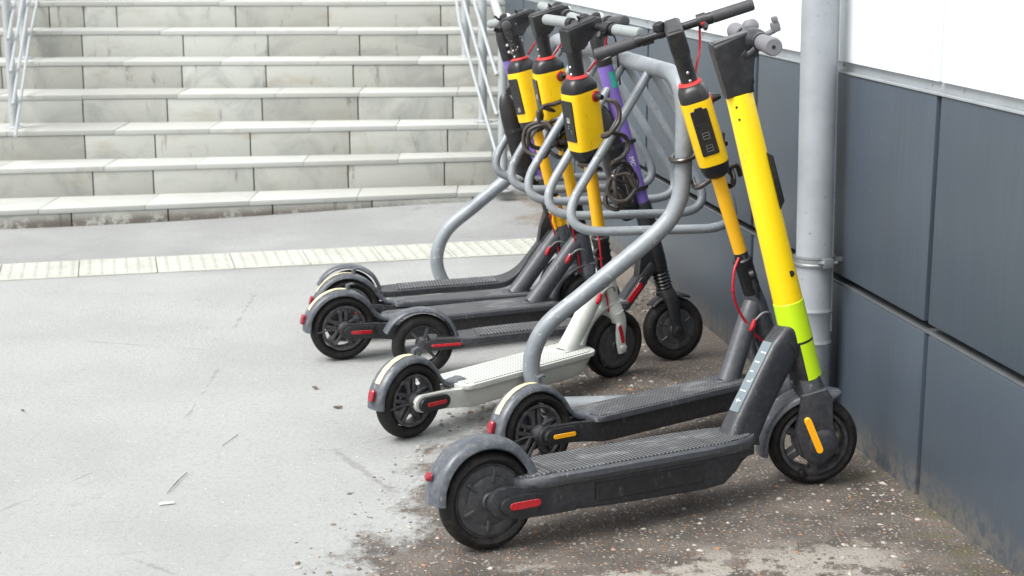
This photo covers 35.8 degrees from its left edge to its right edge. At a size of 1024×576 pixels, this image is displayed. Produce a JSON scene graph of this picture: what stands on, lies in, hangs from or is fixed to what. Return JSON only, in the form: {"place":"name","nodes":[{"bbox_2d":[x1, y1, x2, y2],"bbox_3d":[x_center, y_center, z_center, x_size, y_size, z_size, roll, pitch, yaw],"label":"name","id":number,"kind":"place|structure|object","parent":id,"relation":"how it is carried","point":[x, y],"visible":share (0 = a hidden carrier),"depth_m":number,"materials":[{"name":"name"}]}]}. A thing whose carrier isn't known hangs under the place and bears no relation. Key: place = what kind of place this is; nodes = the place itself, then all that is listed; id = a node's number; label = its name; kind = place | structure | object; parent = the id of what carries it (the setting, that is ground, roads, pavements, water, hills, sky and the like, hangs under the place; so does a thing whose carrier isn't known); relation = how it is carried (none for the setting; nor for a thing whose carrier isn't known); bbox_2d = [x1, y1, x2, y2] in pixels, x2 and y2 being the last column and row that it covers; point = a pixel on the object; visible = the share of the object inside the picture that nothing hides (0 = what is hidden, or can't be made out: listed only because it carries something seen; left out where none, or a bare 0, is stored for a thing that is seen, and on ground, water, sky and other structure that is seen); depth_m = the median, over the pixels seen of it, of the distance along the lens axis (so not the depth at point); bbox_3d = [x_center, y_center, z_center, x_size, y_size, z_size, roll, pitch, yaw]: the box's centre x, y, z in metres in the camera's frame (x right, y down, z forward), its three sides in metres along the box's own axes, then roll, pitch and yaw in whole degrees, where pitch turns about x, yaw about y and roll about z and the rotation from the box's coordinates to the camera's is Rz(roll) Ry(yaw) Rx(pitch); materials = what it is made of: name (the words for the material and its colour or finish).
{"place":"outdoors","nodes":[
{"label":"outdoors","id":0,"kind":"place"},
{"bbox_2d":[0,198,1014,575],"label":"ground","id":1,"kind":"structure","parent":0,"point":[136,396],"depth_m":4.36,"materials":[{"name":"concrete"}]},
{"bbox_2d":[159,501,173,505],"bbox_3d":[-0.858,0.535,3.943,0.036,0.008,0.008,-4,13,-17],"label":"cigarette butt","id":2,"kind":"object","parent":1,"relation":"on","point":[166,503],"visible":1,"depth_m":3.94,"materials":[{"name":"white paper"}]},
{"bbox_2d":[0,0,548,229],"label":"stone staircase","id":3,"kind":"structure","parent":1,"relation":"on","point":[140,111],"depth_m":8.48,"materials":[{"name":"grey stone"}]},
{"bbox_2d":[0,0,38,137],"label":"handrail","id":4,"kind":"object","parent":3,"relation":"on","point":[10,46],"visible":1,"depth_m":8.17,"materials":[{"name":"silver metal"}]},
{"bbox_2d":[455,0,512,191],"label":"handrail","id":5,"kind":"object","parent":3,"relation":"on","point":[482,48],"visible":0.81,"depth_m":8.34,"materials":[{"name":"silver metal"}]},
{"bbox_2d":[0,238,593,280],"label":"tactile paving","id":6,"kind":"structure","parent":1,"relation":"on","point":[172,264],"depth_m":6.81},
{"bbox_2d":[317,13,557,314],"bbox_3d":[-0.188,-0.422,5.688,0.994,1.100,0.384,-6,14,-24],"label":"electric scooter","id":7,"kind":"object","parent":1,"relation":"on","point":[513,129],"visible":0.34,"depth_m":5.73,"materials":[{"name":"black plastic"}]},
{"bbox_2d":[308,8,578,339],"bbox_3d":[-0.207,-0.407,5.575,1.066,1.130,0.421,-4,9,-16],"label":"electric scooter","id":8,"kind":"object","parent":1,"relation":"on","point":[519,72],"visible":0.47,"depth_m":5.55,"materials":[{"name":"black plastic"}]},
{"bbox_2d":[300,1,619,358],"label":"electric scooter","id":9,"kind":"object","parent":1,"relation":"on","point":[364,326],"visible":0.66,"depth_m":5.32,"materials":[{"name":"black plastic"}]},
{"bbox_2d":[367,13,644,437],"bbox_3d":[0.015,-0.204,4.619,1.115,1.150,0.448,-13,18,-44],"label":"electric scooter","id":10,"kind":"object","parent":1,"relation":"on","point":[603,328],"visible":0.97,"depth_m":4.72,"materials":[{"name":"white plastic"}]},
{"bbox_2d":[383,12,702,373],"bbox_3d":[0.108,-0.303,5.082,1.070,1.140,0.420,-3,10,-13],"label":"electric scooter","id":11,"kind":"object","parent":1,"relation":"on","point":[673,326],"visible":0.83,"depth_m":5.11,"materials":[{"name":"black plastic"}]},
{"bbox_2d":[430,33,736,412],"bbox_3d":[0.204,-0.300,5.342,0.696,1.019,1.667,-3,13,-13],"label":"bicycle rack","id":12,"kind":"object","parent":1,"relation":"on","point":[677,192],"visible":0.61,"depth_m":4.80,"materials":[{"name":"metal"}]},
{"bbox_2d":[292,285,935,575],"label":"gravel","id":13,"kind":"structure","parent":1,"relation":"on","point":[603,522],"depth_m":3.84,"materials":[{"name":"gravel"}]},
{"bbox_2d":[487,0,791,456],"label":"electric scooter","id":14,"kind":"object","parent":1,"relation":"on","point":[522,422],"visible":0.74,"depth_m":4.36,"materials":[{"name":"black plastic"}]},
{"bbox_2d":[424,16,856,548],"bbox_3d":[0.345,-0.021,3.744,1.164,1.208,0.367,-11,17,-39],"label":"electric scooter","id":15,"kind":"object","parent":1,"relation":"on","point":[485,491],"visible":1,"depth_m":3.84,"materials":[{"name":"black plastic"}]},
{"bbox_2d":[503,0,1023,575],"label":"facade wall","id":16,"kind":"structure","parent":1,"relation":"on","point":[927,360],"depth_m":3.97,"materials":[{"name":"metal"}]},
{"bbox_2d":[793,0,842,385],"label":"downpipe","id":17,"kind":"object","parent":16,"relation":"attached to","point":[816,258],"visible":0.72,"depth_m":4.32,"materials":[{"name":"metal"}]}
]}

